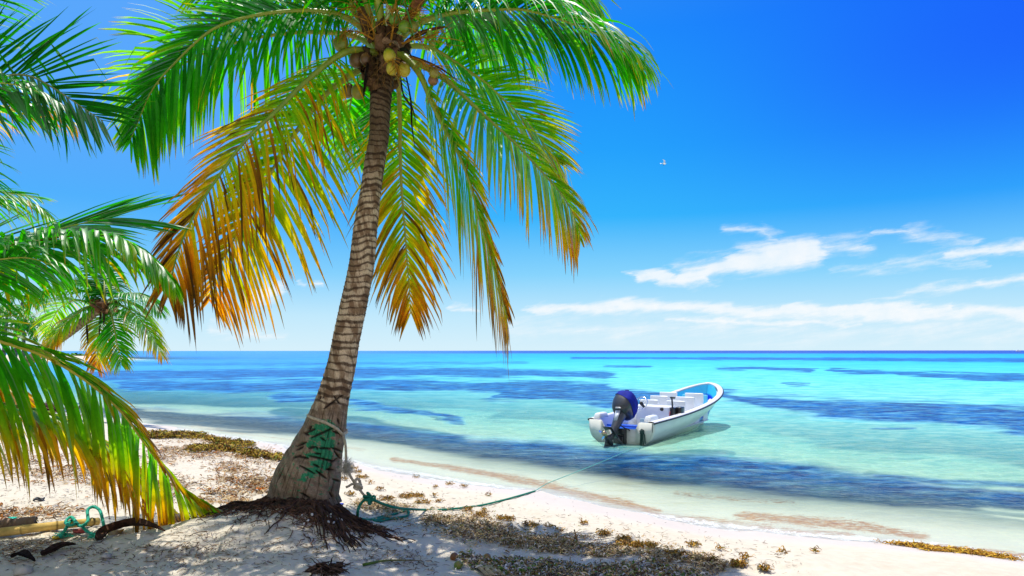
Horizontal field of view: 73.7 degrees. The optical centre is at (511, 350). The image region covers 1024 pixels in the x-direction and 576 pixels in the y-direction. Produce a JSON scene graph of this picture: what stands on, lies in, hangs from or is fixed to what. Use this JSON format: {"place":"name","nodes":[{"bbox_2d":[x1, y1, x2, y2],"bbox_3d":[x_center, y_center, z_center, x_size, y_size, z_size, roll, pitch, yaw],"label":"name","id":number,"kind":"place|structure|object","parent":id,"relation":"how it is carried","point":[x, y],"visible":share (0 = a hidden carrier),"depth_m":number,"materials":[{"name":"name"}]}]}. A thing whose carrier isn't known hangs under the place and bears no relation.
{"place":"outdoors","nodes":[
{"label":"outdoors","id":0,"kind":"place"},
{"bbox_2d":[0,304,40,355],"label":"coconut palm","id":1,"kind":"object","parent":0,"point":[31,318],"visible":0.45,"depth_m":55.33,"materials":[{"name":"green plant"}]},
{"bbox_2d":[0,355,1023,575],"bbox_3d":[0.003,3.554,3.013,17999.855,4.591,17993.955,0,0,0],"label":"beach","id":2,"kind":"structure","parent":0,"point":[601,491],"depth_m":9.68,"materials":[{"name":"beige sand"}]},
{"bbox_2d":[0,516,37,527],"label":"driftwood log","id":3,"kind":"object","parent":2,"relation":"on","point":[6,522],"visible":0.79,"depth_m":5.86,"materials":[{"name":"grey wood"}]},
{"bbox_2d":[11,564,33,575],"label":"stone","id":4,"kind":"object","parent":2,"relation":"on","point":[22,569],"visible":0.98,"depth_m":4.46,"materials":[{"name":"white stone"}]},
{"bbox_2d":[10,550,35,561],"bbox_3d":[-3.334,1.401,4.653,0.196,0.069,0.067,0,0,24],"label":"fallen sheath","id":5,"kind":"object","parent":2,"relation":"on","point":[26,554],"visible":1,"depth_m":4.65,"materials":[{"name":"brown plant"}]},
{"bbox_2d":[0,318,49,356],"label":"coconut palm","id":6,"kind":"object","parent":2,"relation":"on","point":[27,329],"visible":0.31,"depth_m":57.02,"materials":[{"name":"green plant"}]},
{"bbox_2d":[1,290,52,356],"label":"coconut palm","id":7,"kind":"object","parent":2,"relation":"on","point":[12,302],"visible":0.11,"depth_m":62.01,"materials":[{"name":"green plant"}]},
{"bbox_2d":[33,497,44,500],"bbox_3d":[-4.799,1.508,6.925,0.108,0.034,0.108,0,0,0],"label":"rubber ring","id":8,"kind":"object","parent":2,"relation":"on","point":[38,499],"visible":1,"depth_m":6.91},
{"bbox_2d":[0,517,99,536],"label":"bamboo pole","id":9,"kind":"object","parent":2,"relation":"on","point":[28,528],"visible":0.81,"depth_m":5.58,"materials":[{"name":"yellow wood"}]},
{"bbox_2d":[52,505,107,538],"bbox_3d":[-3.455,1.423,5.452,0.370,0.206,0.775,0,0,-39],"label":"rope scrap","id":10,"kind":"object","parent":9,"relation":"on","point":[62,534],"visible":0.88,"depth_m":5.51,"materials":[{"name":"teal fabric"}]},
{"bbox_2d":[40,542,75,555],"bbox_3d":[-3.181,1.384,4.790,0.088,0.056,0.216,0,0,38],"label":"fallen sheath","id":11,"kind":"object","parent":2,"relation":"on","point":[52,548],"visible":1,"depth_m":4.78,"materials":[{"name":"brown plant"}]},
{"bbox_2d":[44,402,81,416],"bbox_3d":[-14.289,1.766,21.183,1.771,0.638,6.189,0,0,-37],"label":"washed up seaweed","id":12,"kind":"object","parent":2,"relation":"on","point":[45,403],"visible":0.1,"depth_m":21.76,"materials":[{"name":"plant"}]},
{"bbox_2d":[0,0,153,231],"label":"coconut palm","id":13,"kind":"object","parent":2,"relation":"on","point":[17,101],"visible":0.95,"depth_m":5.12,"materials":[{"name":"green plant"}]},
{"bbox_2d":[73,529,84,532],"bbox_3d":[-3.517,1.472,5.556,0.102,0.043,0.082,0,0,0],"label":"plastic scrap","id":14,"kind":"object","parent":2,"relation":"on","point":[78,531],"visible":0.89,"depth_m":5.54,"materials":[{"name":"red plastic"}]},
{"bbox_2d":[67,352,95,355],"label":"spit scrub","id":15,"kind":"object","parent":2,"relation":"on","point":[76,354],"visible":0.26,"depth_m":187.88,"materials":[{"name":"green plant"}]},
{"bbox_2d":[20,263,170,377],"bbox_3d":[-12.219,-0.348,18.536,6.457,4.393,2.475,0,0,0],"label":"coconut palm","id":16,"kind":"object","parent":2,"relation":"on","point":[56,337],"visible":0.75,"depth_m":18.21,"materials":[{"name":"green plant"}]},
{"bbox_2d":[100,553,111,558],"bbox_3d":[-2.818,1.427,4.739,0.070,0.048,0.060,0,0,0],"label":"stone","id":17,"kind":"object","parent":2,"relation":"on","point":[106,555],"visible":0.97,"depth_m":4.72,"materials":[{"name":"white stone"}]},
{"bbox_2d":[0,191,222,532],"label":"coconut palm","id":18,"kind":"object","parent":2,"relation":"on","point":[116,454],"visible":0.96,"depth_m":5.09,"materials":[{"name":"green plant"}]},
{"bbox_2d":[109,530,120,534],"bbox_3d":[-3.152,1.451,5.417,0.089,0.062,0.080,0,0,32],"label":"stone","id":19,"kind":"object","parent":2,"relation":"on","point":[114,532],"visible":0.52,"depth_m":5.39,"materials":[{"name":"brown stone"}]},
{"bbox_2d":[95,517,165,540],"bbox_3d":[-2.925,1.334,5.102,0.621,0.111,0.389,0,0,40],"label":"fallen sheath","id":20,"kind":"object","parent":2,"relation":"on","point":[103,531],"visible":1,"depth_m":5.24,"materials":[{"name":"brown plant"}]},
{"bbox_2d":[0,436,281,521],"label":"dried seaweed","id":21,"kind":"object","parent":2,"relation":"on","point":[257,479],"visible":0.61,"depth_m":8.59,"materials":[{"name":"brown plant"}]},
{"bbox_2d":[148,429,283,461],"bbox_3d":[-6.040,1.793,13.657,2.079,0.422,6.715,0,0,-40],"label":"washed up seaweed","id":22,"kind":"object","parent":2,"relation":"on","point":[223,444],"visible":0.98,"depth_m":12.60,"materials":[{"name":"brown plant"}]},
{"bbox_2d":[303,556,353,575],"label":"coconut husk","id":23,"kind":"object","parent":2,"relation":"on","point":[331,569],"visible":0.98,"depth_m":4.64,"materials":[{"name":"brown plant"}]},
{"bbox_2d":[90,0,671,553],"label":"coconut palm","id":24,"kind":"object","parent":2,"relation":"on","point":[306,478],"visible":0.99,"depth_m":5.97,"materials":[{"name":"green plant"}]},
{"bbox_2d":[306,414,364,494],"bbox_3d":[-1.543,0.887,5.868,0.361,0.675,0.629,0,0,-34],"label":"tied rope","id":25,"kind":"object","parent":24,"relation":"attached to","point":[346,468],"visible":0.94,"depth_m":5.71,"materials":[{"name":"grey fabric"}]},
{"bbox_2d":[362,559,421,565],"bbox_3d":[-0.878,1.553,5.022,0.490,0.082,0.065,0,0,-39],"label":"frond stalk","id":26,"kind":"object","parent":2,"relation":"on","point":[372,562],"visible":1,"depth_m":5.01,"materials":[{"name":"plant"}]},
{"bbox_2d":[0,455,801,575],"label":"twig litter","id":27,"kind":"object","parent":2,"relation":"on","point":[41,542],"visible":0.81,"depth_m":4.98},
{"bbox_2d":[450,552,457,560],"bbox_3d":[-0.447,1.592,5.273,0.064,0.072,0.062,23,29,0],"label":"coconut bud","id":28,"kind":"object","parent":2,"relation":"on","point":[453,555],"visible":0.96,"depth_m":5.25,"materials":[{"name":"brown plant"}]},
{"bbox_2d":[356,448,632,522],"bbox_3d":[0.334,1.632,10.143,0.766,0.900,9.582,0,0,23],"label":"mooring rope","id":29,"kind":"object","parent":2,"relation":"on","point":[368,497],"visible":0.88,"depth_m":6.71,"materials":[{"name":"fabric"}]},
{"bbox_2d":[345,492,735,575],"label":"dried seaweed","id":30,"kind":"object","parent":2,"relation":"on","point":[492,529],"visible":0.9,"depth_m":5.99,"materials":[{"name":"brown plant"}]},
{"bbox_2d":[341,464,821,571],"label":"seaweed clumps","id":31,"kind":"object","parent":2,"relation":"on","point":[742,563],"visible":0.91,"depth_m":6.75,"materials":[{"name":"brown plant"}]},
{"bbox_2d":[448,529,715,575],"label":"dried seaweed","id":32,"kind":"object","parent":2,"relation":"on","point":[548,565],"visible":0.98,"depth_m":5.14,"materials":[{"name":"brown plant"}]},
{"bbox_2d":[454,560,461,568],"bbox_3d":[-0.400,1.594,5.073,0.064,0.072,0.062,23,29,0],"label":"coconut bud","id":33,"kind":"object","parent":32,"relation":"on","point":[457,564],"visible":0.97,"depth_m":5.05,"materials":[{"name":"green plant"}]},
{"bbox_2d":[473,563,504,575],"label":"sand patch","id":34,"kind":"object","parent":32,"relation":"on","point":[486,571],"visible":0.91,"depth_m":4.95,"materials":[{"name":"grey sand"}]},
{"bbox_2d":[873,538,1023,560],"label":"drifting seaweed","id":35,"kind":"object","parent":2,"relation":"on","point":[921,545],"visible":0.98,"depth_m":6.75,"materials":[{"name":"brown plant"}]},
{"bbox_2d":[0,0,1023,350],"label":"sky","id":36,"kind":"structure","parent":0,"point":[837,174],"materials":[{"name":"blue"}]},
{"bbox_2d":[6,350,1023,560],"bbox_3d":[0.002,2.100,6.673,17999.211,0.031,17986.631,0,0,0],"label":"sea","id":37,"kind":"structure","parent":0,"point":[971,397],"depth_m":37.86,"materials":[{"name":"liquid"}]},
{"bbox_2d":[588,382,723,449],"bbox_3d":[3.868,1.587,17.381,1.788,1.440,6.562,0,1,37],"label":"motor boat","id":38,"kind":"object","parent":37,"relation":"on","point":[629,422],"visible":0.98,"depth_m":16.13,"materials":[{"name":"white plastic"}]}
]}

